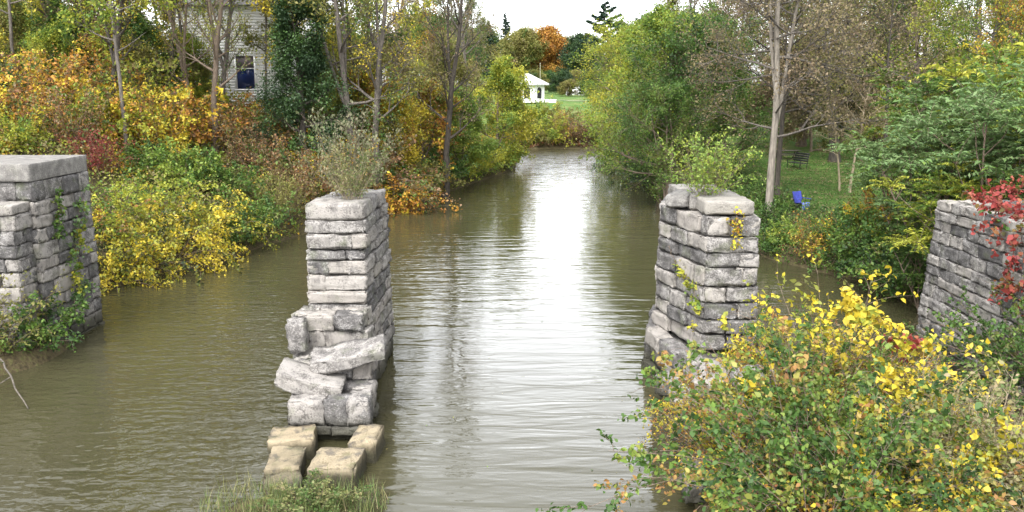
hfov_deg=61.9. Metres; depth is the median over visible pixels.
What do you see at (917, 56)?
broadleaf tree
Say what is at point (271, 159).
shrub
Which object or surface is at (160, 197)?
bramble
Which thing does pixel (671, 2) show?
woodland tree
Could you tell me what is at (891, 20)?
broadleaf tree
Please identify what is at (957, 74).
sumac tree
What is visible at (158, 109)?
bramble
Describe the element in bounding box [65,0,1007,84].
sky
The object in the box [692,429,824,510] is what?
shrub
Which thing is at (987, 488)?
yellow creeper
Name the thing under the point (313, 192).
bramble
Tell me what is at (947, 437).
shrub
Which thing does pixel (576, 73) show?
hedge bush
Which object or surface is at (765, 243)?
shrub
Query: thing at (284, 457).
stone block
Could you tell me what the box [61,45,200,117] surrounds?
bramble
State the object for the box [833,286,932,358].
yellow creeper
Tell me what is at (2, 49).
understory tree
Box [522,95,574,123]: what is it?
shrub
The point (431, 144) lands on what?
bramble
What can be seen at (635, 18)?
distant tree
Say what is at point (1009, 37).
woodland tree
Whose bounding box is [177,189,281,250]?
bramble
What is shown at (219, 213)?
bramble
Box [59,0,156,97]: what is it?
broadleaf tree
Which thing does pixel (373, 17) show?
woodland tree
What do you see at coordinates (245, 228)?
shrub
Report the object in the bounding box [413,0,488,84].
broadleaf tree
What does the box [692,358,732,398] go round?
stone slab
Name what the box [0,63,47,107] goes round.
bramble
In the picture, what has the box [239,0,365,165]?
evergreen tree
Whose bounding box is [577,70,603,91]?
hedge bush
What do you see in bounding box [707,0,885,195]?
broadleaf tree
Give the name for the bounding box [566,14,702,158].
maple tree
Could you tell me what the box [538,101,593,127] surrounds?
shrub
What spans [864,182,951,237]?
sumac tree
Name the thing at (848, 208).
shrub
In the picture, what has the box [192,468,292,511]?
weed clump
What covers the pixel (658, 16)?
maple tree
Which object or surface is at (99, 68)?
bramble
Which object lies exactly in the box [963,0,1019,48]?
woodland tree
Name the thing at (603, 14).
pine tree
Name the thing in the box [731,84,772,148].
screen tree
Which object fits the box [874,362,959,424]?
yellow creeper
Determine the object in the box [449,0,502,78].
broadleaf tree
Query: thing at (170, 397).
water
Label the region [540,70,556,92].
hedge bush
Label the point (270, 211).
shrub
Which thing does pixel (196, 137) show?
bramble
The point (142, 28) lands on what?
understory tree
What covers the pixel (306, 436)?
stone block
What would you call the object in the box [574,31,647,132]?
maple tree
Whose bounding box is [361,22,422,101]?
understory tree
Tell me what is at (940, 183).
sumac tree
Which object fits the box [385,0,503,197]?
broadleaf tree
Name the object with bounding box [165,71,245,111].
bramble
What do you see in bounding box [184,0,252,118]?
broadleaf tree
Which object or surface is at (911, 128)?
screen tree
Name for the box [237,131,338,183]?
bramble
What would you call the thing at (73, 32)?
understory tree
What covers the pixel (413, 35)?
distant tree
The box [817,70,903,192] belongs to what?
young tree
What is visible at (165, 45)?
understory tree
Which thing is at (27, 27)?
understory tree
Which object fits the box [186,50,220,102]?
understory tree
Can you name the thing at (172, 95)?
shrub
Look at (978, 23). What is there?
broadleaf tree
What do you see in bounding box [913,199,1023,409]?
stone abutment
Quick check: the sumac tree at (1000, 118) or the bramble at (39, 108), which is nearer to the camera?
the sumac tree at (1000, 118)
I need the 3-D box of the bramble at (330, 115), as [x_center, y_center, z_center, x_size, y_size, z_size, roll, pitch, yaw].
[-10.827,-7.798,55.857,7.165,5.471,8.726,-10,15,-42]
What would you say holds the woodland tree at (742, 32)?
on the terrain at (20, 359)
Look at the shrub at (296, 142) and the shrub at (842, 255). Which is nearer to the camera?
the shrub at (842, 255)
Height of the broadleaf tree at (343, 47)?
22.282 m
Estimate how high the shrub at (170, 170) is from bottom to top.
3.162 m
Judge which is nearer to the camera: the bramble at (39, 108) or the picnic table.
the bramble at (39, 108)
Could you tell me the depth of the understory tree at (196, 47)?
54.58 m
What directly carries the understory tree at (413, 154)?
on the terrain at (20, 359)
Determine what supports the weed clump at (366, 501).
on the terrain at (20, 359)
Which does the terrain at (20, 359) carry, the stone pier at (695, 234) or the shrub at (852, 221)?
the shrub at (852, 221)
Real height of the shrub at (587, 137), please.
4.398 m
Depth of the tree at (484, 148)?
68.03 m
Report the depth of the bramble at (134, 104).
45.63 m
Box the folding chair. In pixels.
[792,191,810,210]
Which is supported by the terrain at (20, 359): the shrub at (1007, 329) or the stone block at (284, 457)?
the shrub at (1007, 329)
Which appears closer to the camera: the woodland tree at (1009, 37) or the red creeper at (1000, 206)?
the red creeper at (1000, 206)
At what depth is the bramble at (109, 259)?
34.44 m
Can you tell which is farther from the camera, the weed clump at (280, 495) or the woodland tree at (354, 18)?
the woodland tree at (354, 18)
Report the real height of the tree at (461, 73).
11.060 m
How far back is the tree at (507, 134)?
90.61 m
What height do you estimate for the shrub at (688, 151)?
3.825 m
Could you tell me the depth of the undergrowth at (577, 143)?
110.41 m
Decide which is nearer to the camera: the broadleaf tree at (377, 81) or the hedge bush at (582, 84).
the broadleaf tree at (377, 81)
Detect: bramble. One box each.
[0,34,83,82]
[0,39,107,106]
[0,49,102,107]
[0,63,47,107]
[0,71,90,146]
[0,85,114,162]
[3,58,102,105]
[7,72,128,144]
[11,50,151,149]
[13,77,169,140]
[16,48,170,109]
[53,90,170,163]
[60,55,188,151]
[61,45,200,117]
[70,81,198,167]
[81,73,216,151]
[91,168,208,283]
[91,186,166,274]
[93,208,221,287]
[95,228,175,295]
[98,52,247,114]
[101,79,247,160]
[106,172,234,252]
[114,200,248,285]
[139,82,253,149]
[144,189,271,276]
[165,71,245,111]
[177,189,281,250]
[180,94,243,132]
[208,99,339,153]
[219,86,285,142]
[231,98,345,149]
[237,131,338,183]
[240,105,313,148]
[251,147,345,216]
[283,94,400,162]
[285,129,381,191]
[288,129,395,200]
[310,131,461,213]
[368,165,459,217]
[417,125,460,167]
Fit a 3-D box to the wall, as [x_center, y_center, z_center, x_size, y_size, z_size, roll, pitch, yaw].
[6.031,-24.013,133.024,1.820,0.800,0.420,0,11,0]
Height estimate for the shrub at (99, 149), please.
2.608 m
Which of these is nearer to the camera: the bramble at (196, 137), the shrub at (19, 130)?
the shrub at (19, 130)
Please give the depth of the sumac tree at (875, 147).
37.64 m
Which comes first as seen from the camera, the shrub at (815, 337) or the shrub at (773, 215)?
the shrub at (815, 337)
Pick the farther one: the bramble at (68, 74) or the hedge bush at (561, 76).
the hedge bush at (561, 76)
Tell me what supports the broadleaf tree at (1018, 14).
on the terrain at (20, 359)
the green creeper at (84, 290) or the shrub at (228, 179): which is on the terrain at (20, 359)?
the shrub at (228, 179)
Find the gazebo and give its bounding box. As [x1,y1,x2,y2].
[515,73,548,102]
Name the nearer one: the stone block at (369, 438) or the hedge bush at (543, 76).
the stone block at (369, 438)
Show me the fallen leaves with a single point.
(753, 166)
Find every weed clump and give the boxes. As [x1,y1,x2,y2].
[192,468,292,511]
[237,467,352,511]
[284,97,404,196]
[303,137,391,199]
[311,469,395,511]
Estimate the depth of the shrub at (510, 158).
79.95 m
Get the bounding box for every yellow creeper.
[69,225,92,293]
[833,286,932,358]
[836,389,903,481]
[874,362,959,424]
[896,441,1006,511]
[939,409,1023,490]
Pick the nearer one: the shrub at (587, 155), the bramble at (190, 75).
the bramble at (190, 75)
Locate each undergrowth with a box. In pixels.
[0,87,517,288]
[510,123,619,147]
[612,136,920,302]
[693,322,1023,511]
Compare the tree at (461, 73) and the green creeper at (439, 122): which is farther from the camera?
the tree at (461, 73)
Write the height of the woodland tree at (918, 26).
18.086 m
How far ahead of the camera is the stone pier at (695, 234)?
22.23 m
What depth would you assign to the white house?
59.37 m
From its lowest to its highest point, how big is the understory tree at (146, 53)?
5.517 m
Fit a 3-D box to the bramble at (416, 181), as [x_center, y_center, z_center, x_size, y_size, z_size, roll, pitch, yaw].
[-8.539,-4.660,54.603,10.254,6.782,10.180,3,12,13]
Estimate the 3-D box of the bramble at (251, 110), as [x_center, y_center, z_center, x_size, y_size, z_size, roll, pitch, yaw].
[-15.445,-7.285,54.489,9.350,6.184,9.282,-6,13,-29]
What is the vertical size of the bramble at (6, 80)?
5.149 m
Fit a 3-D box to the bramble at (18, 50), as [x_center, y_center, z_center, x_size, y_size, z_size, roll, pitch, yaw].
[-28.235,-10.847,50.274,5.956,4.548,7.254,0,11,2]
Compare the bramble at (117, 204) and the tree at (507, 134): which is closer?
the bramble at (117, 204)
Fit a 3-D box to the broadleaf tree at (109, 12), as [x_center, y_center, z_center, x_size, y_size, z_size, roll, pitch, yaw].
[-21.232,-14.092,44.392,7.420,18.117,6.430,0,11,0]
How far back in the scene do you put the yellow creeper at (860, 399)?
13.62 m
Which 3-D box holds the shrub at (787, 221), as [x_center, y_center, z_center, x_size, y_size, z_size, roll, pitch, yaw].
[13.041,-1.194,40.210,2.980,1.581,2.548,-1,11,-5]
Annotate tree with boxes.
[0,0,18,52]
[0,0,48,68]
[0,0,50,64]
[0,6,49,57]
[0,28,24,69]
[1,0,50,47]
[1,0,60,39]
[15,16,80,91]
[19,0,101,75]
[28,0,99,81]
[43,0,155,72]
[47,0,186,151]
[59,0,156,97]
[69,24,127,88]
[106,2,191,86]
[109,30,163,96]
[110,11,163,54]
[133,0,201,36]
[138,0,175,91]
[141,0,230,131]
[143,0,259,151]
[145,21,199,80]
[150,0,235,90]
[162,24,219,112]
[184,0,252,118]
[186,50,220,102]
[232,0,306,117]
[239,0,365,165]
[240,0,341,124]
[267,0,434,167]
[287,57,364,138]
[320,0,396,79]
[322,19,388,116]
[323,0,431,188]
[326,0,392,149]
[332,52,399,145]
[343,79,426,167]
[353,0,383,79]
[358,0,435,71]
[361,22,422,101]
[369,80,431,178]
[379,0,451,67]
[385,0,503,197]
[394,0,470,70]
[394,10,455,76]
[394,52,422,82]
[398,72,472,162]
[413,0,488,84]
[418,27,494,107]
[423,86,505,178]
[440,0,490,86]
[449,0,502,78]
[449,19,479,81]
[456,71,493,120]
[458,22,502,79]
[468,51,548,162]
[479,20,496,76]
[488,92,542,145]
[490,23,549,70]
[497,13,512,54]
[522,21,567,73]
[544,31,578,69]
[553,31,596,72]
[565,0,768,193]
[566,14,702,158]
[573,1,623,71]
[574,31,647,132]
[589,73,738,201]
[613,6,796,183]
[613,10,652,30]
[650,54,709,134]
[653,0,706,61]
[663,0,727,57]
[674,0,938,211]
[688,0,756,152]
[695,0,779,132]
[706,0,764,111]
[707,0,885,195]
[709,0,897,146]
[727,66,752,134]
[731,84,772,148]
[732,0,816,72]
[735,33,822,154]
[740,0,942,161]
[763,30,854,151]
[763,80,799,129]
[769,74,824,138]
[801,0,877,99]
[802,90,868,190]
[808,0,991,142]
[816,51,859,142]
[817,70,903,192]
[823,109,955,227]
[827,41,1023,163]
[835,0,946,182]
[840,31,912,145]
[842,58,1023,199]
[852,110,1022,245]
[855,0,971,138]
[859,0,973,101]
[862,153,1020,256]
[864,0,996,64]
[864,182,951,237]
[873,224,931,312]
[892,65,1023,199]
[896,52,931,132]
[902,0,1023,91]
[907,29,1023,172]
[912,41,983,118]
[927,36,974,118]
[931,2,987,48]
[951,0,1023,53]
[956,0,1023,70]
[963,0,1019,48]
[968,10,1023,52]
[1001,38,1023,98]
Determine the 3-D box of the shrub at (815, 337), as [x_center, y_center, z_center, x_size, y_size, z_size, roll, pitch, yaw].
[7.023,2.406,19.234,4.458,2.749,5.388,-6,13,-29]
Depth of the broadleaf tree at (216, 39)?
49.35 m
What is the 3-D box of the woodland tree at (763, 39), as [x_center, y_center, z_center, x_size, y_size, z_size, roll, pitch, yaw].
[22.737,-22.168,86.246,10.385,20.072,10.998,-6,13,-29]
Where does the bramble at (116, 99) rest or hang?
on the terrain at (20, 359)
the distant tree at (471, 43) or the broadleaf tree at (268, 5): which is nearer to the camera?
the broadleaf tree at (268, 5)
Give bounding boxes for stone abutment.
[0,155,104,347]
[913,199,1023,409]
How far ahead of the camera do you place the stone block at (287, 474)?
17.03 m
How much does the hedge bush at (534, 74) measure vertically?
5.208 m
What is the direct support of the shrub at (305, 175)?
on the terrain at (20, 359)
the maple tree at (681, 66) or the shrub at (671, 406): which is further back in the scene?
the maple tree at (681, 66)
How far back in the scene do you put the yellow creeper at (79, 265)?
27.25 m
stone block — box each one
[262,471,303,496]
[263,445,305,482]
[267,424,317,459]
[285,315,309,354]
[307,447,366,489]
[347,424,385,462]
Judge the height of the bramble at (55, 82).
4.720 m
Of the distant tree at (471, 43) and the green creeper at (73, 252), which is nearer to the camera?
the green creeper at (73, 252)
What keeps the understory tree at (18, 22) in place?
on the terrain at (20, 359)
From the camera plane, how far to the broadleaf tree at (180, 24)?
54.57 m
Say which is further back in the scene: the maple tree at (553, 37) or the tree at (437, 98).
the maple tree at (553, 37)
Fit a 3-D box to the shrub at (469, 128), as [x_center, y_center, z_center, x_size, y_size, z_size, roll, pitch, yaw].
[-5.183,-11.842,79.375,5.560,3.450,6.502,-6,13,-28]
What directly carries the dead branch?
on the water
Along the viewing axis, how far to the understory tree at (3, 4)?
57.00 m
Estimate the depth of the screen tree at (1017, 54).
71.47 m
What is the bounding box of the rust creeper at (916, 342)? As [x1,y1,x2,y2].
[880,333,923,362]
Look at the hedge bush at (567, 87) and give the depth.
154.55 m
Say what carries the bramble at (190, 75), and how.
on the terrain at (20, 359)
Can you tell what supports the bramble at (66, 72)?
on the terrain at (20, 359)
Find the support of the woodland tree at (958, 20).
on the terrain at (20, 359)
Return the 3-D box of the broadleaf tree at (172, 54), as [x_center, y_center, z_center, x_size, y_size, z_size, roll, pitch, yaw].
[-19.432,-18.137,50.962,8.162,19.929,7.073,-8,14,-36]
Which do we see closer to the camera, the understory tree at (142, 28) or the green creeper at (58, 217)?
the green creeper at (58, 217)
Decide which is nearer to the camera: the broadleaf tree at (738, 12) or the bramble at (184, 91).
the bramble at (184, 91)
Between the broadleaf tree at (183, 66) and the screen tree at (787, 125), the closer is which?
the broadleaf tree at (183, 66)
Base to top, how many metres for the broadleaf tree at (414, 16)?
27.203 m
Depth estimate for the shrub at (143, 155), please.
43.83 m
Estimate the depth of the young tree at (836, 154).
50.87 m
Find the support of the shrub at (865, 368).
on the terrain at (20, 359)
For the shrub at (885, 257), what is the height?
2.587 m
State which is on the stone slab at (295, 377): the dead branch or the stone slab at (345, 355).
the stone slab at (345, 355)
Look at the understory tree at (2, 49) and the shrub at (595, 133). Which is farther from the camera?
the shrub at (595, 133)
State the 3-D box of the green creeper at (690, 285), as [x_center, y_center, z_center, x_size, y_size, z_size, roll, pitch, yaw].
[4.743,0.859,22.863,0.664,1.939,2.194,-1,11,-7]
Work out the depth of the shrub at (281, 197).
45.75 m
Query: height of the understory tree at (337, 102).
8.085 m
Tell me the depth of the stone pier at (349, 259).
21.83 m
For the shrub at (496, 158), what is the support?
on the terrain at (20, 359)
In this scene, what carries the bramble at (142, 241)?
on the terrain at (20, 359)
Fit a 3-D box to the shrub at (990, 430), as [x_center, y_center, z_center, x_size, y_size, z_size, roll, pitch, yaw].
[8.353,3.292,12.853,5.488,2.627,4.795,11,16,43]
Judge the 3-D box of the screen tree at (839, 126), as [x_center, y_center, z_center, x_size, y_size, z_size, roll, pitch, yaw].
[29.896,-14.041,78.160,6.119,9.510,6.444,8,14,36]
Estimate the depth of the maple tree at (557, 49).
359.00 m
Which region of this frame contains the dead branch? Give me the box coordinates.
[0,358,28,408]
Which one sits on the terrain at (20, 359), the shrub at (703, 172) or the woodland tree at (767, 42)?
the woodland tree at (767, 42)
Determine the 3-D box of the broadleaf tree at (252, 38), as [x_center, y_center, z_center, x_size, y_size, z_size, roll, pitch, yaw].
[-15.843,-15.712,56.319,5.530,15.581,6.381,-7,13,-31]
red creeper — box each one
[961,179,1023,257]
[987,174,1023,315]
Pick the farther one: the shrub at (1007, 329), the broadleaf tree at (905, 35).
the broadleaf tree at (905, 35)
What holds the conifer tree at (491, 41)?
on the terrain at (20, 359)
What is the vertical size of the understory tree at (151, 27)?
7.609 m
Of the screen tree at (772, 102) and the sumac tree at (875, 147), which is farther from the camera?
the screen tree at (772, 102)
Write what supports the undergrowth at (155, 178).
on the terrain at (20, 359)
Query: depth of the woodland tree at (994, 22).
86.10 m
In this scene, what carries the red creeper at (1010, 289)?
attached to the stone abutment at (959, 255)
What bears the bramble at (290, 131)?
on the terrain at (20, 359)
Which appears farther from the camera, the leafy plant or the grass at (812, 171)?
the grass at (812, 171)
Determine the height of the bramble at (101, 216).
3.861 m
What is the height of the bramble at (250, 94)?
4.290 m
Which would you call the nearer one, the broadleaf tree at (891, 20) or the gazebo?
the broadleaf tree at (891, 20)
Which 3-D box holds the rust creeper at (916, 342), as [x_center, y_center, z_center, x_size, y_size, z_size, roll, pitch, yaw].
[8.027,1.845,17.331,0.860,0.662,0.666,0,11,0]
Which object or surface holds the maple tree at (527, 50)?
on the terrain at (20, 359)
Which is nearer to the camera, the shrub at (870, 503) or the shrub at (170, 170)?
the shrub at (870, 503)
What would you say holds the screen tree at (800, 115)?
on the terrain at (20, 359)
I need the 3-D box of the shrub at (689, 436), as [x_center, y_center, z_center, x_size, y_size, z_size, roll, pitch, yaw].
[4.245,3.322,17.377,3.281,1.798,3.755,5,12,25]
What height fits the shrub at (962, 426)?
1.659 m
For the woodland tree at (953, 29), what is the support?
on the terrain at (20, 359)
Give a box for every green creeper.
[50,186,67,239]
[50,276,99,325]
[60,184,92,265]
[432,101,456,192]
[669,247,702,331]
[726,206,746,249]
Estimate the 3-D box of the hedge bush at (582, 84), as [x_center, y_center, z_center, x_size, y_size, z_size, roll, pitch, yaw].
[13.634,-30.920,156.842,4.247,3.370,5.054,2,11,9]
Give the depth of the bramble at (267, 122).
54.87 m
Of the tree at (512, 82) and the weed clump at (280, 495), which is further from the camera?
the tree at (512, 82)
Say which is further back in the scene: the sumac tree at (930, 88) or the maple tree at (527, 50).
the maple tree at (527, 50)
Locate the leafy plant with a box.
[246,467,373,511]
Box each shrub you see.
[0,111,69,153]
[0,267,67,354]
[0,290,90,362]
[19,80,118,146]
[53,124,138,177]
[106,132,183,172]
[118,134,230,191]
[127,81,209,136]
[143,145,250,198]
[180,95,264,149]
[195,153,275,200]
[196,115,294,167]
[207,200,281,243]
[216,131,315,189]
[218,186,301,232]
[245,167,322,219]
[257,143,329,199]
[269,123,321,165]
[377,157,442,203]
[380,116,437,156]
[397,156,468,191]
[413,143,481,183]
[436,117,487,141]
[451,146,502,180]
[456,137,518,175]
[479,134,535,164]
[513,118,555,145]
[516,110,582,146]
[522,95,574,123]
[535,294,1023,511]
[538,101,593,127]
[542,107,593,143]
[565,114,602,142]
[577,140,630,162]
[578,113,612,141]
[589,144,645,174]
[593,392,1016,511]
[608,151,656,183]
[622,165,677,190]
[634,358,747,450]
[634,376,772,488]
[657,125,765,196]
[659,145,745,185]
[676,361,1023,511]
[681,332,914,464]
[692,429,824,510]
[717,299,930,408]
[728,178,793,218]
[750,198,801,227]
[755,318,967,409]
[756,220,797,263]
[758,212,812,245]
[777,207,846,263]
[785,210,844,248]
[799,194,896,258]
[807,225,887,275]
[813,205,932,276]
[815,339,1023,511]
[823,186,933,233]
[832,238,929,283]
[834,243,924,302]
[894,271,1023,420]
[894,375,1023,462]
[914,387,1023,511]
[952,324,1023,420]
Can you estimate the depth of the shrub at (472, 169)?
69.49 m
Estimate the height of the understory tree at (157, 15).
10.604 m
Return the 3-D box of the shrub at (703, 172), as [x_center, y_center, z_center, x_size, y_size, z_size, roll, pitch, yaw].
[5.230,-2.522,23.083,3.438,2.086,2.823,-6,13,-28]
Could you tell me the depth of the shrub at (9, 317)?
24.41 m
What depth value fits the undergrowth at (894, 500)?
15.41 m
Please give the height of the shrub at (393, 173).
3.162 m
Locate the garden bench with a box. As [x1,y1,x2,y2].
[787,152,809,168]
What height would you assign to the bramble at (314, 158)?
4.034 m
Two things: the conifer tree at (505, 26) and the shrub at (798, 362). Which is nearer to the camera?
the shrub at (798, 362)
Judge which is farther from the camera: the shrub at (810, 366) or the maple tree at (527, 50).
the maple tree at (527, 50)
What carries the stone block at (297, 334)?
on the stone pier at (349, 259)
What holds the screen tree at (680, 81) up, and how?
on the terrain at (20, 359)
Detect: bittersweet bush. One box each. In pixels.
[706,250,1023,435]
[863,348,1023,423]
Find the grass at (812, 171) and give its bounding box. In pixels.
[714,152,1007,224]
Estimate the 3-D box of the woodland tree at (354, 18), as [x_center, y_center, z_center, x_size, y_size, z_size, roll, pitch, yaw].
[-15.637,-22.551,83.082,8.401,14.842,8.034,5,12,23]
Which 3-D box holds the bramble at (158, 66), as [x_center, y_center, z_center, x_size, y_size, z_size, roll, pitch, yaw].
[-23.732,-8.851,50.961,10.292,6.807,10.217,-1,11,-6]
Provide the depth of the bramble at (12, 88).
44.52 m
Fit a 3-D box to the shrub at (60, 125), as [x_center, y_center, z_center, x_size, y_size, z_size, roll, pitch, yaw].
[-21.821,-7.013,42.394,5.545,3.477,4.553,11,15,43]
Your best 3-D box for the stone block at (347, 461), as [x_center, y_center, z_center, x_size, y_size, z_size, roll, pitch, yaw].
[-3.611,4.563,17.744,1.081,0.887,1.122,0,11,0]
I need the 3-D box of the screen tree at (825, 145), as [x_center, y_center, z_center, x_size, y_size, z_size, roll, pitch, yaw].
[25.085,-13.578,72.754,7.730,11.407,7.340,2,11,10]
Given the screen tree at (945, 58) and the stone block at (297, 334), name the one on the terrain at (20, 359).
the screen tree at (945, 58)
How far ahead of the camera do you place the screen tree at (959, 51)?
79.13 m
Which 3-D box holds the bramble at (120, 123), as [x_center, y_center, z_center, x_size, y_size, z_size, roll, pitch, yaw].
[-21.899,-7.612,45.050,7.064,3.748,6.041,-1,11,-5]
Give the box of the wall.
[545,99,556,102]
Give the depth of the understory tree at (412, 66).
104.38 m
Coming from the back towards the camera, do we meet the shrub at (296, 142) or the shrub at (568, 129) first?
the shrub at (568, 129)
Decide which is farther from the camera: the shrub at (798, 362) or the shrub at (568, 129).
the shrub at (568, 129)
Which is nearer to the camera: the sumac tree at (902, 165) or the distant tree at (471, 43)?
the sumac tree at (902, 165)
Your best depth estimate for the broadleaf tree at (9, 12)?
47.80 m
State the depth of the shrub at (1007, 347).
19.23 m
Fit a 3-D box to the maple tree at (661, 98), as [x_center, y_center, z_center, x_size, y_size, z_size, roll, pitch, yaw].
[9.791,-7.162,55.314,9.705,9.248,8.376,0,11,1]
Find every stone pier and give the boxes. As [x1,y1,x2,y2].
[287,188,394,438]
[641,184,760,503]
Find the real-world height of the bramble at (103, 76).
6.414 m
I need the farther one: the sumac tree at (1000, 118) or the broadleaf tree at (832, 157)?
the broadleaf tree at (832, 157)
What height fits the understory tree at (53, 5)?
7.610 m
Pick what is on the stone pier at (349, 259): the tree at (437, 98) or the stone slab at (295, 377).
the stone slab at (295, 377)
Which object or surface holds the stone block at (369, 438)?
in the water
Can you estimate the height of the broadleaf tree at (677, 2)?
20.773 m
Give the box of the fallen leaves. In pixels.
[732,152,1004,216]
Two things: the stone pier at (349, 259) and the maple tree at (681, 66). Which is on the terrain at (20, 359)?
the maple tree at (681, 66)
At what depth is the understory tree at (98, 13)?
51.87 m
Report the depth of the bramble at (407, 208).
54.18 m
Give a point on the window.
(248, 78)
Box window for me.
[234,55,256,89]
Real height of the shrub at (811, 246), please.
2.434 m
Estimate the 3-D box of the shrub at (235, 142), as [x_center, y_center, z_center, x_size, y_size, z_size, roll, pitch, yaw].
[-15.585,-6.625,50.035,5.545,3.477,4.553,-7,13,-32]
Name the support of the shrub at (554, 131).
on the terrain at (20, 359)
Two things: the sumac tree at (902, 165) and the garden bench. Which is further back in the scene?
the garden bench
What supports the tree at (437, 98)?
on the terrain at (20, 359)
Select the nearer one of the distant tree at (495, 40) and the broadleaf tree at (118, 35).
the broadleaf tree at (118, 35)
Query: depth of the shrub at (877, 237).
35.02 m
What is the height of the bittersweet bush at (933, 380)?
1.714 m
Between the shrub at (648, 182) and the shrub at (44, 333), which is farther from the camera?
the shrub at (648, 182)
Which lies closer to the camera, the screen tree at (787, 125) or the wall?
the screen tree at (787, 125)
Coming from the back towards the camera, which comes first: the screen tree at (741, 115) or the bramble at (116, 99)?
the screen tree at (741, 115)
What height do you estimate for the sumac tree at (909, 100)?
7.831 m
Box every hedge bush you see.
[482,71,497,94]
[522,69,538,77]
[529,69,549,90]
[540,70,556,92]
[547,70,575,93]
[556,78,580,95]
[570,69,581,81]
[576,79,595,95]
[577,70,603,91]
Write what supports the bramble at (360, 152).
on the terrain at (20, 359)
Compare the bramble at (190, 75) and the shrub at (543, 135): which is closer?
the bramble at (190, 75)
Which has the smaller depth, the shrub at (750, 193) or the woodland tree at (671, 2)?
the shrub at (750, 193)
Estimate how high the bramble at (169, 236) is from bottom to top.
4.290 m
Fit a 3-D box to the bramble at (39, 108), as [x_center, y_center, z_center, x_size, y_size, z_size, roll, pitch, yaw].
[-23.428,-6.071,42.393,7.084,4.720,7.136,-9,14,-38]
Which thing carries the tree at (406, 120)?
on the terrain at (20, 359)
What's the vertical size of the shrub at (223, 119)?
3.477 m
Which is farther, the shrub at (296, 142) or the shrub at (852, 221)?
the shrub at (296, 142)
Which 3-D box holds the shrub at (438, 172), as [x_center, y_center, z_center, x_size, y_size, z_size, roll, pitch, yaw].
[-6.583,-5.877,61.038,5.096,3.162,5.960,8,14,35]
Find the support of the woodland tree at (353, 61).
on the terrain at (20, 359)
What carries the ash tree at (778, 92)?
on the terrain at (20, 359)
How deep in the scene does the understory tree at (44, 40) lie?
48.05 m
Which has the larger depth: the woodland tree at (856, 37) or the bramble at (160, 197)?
the woodland tree at (856, 37)
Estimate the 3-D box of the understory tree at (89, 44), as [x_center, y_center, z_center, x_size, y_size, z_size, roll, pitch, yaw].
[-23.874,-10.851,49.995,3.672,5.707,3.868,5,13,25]
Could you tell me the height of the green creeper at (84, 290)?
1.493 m
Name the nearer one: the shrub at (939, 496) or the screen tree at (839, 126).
the shrub at (939, 496)
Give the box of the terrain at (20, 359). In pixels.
[0,85,1023,511]
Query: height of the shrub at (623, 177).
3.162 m
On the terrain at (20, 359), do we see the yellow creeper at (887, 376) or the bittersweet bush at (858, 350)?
the bittersweet bush at (858, 350)
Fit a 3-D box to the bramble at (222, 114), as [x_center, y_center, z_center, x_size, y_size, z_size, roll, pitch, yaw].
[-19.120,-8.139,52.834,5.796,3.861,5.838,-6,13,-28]
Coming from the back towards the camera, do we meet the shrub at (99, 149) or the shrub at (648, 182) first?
the shrub at (648, 182)
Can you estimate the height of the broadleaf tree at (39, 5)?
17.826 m
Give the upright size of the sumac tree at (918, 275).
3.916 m
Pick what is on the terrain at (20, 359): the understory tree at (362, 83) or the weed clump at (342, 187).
the understory tree at (362, 83)
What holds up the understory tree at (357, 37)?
on the terrain at (20, 359)
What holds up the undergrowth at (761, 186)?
on the terrain at (20, 359)
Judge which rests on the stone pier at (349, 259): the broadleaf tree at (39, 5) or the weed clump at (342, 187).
the weed clump at (342, 187)
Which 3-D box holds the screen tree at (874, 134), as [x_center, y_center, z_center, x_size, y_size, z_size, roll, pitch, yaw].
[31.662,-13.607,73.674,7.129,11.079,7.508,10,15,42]
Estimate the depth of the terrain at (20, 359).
44.50 m
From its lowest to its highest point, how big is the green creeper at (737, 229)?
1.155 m
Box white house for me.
[162,0,312,111]
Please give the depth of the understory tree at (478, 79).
102.46 m
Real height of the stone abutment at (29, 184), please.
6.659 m
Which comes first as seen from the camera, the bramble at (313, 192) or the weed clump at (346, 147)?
the weed clump at (346, 147)
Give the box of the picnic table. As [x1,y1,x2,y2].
[776,150,801,159]
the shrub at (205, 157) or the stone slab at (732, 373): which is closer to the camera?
the stone slab at (732, 373)
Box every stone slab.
[274,357,346,395]
[310,333,386,373]
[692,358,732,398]
[728,364,780,394]
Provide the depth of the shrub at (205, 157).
44.44 m
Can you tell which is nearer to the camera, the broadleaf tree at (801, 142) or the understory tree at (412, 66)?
the broadleaf tree at (801, 142)
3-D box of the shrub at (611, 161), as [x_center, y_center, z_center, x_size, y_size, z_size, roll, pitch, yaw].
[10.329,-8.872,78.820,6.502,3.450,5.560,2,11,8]
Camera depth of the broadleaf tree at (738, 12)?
69.10 m
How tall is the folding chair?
1.036 m
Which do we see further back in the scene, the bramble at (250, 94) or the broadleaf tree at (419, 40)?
the broadleaf tree at (419, 40)
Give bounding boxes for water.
[0,149,1020,511]
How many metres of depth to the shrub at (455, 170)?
64.55 m
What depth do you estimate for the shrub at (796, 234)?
38.58 m
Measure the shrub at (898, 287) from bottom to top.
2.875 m
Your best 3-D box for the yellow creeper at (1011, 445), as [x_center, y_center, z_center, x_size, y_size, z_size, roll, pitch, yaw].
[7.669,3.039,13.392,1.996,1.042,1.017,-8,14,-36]
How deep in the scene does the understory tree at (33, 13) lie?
57.65 m
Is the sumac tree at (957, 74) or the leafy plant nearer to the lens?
the leafy plant

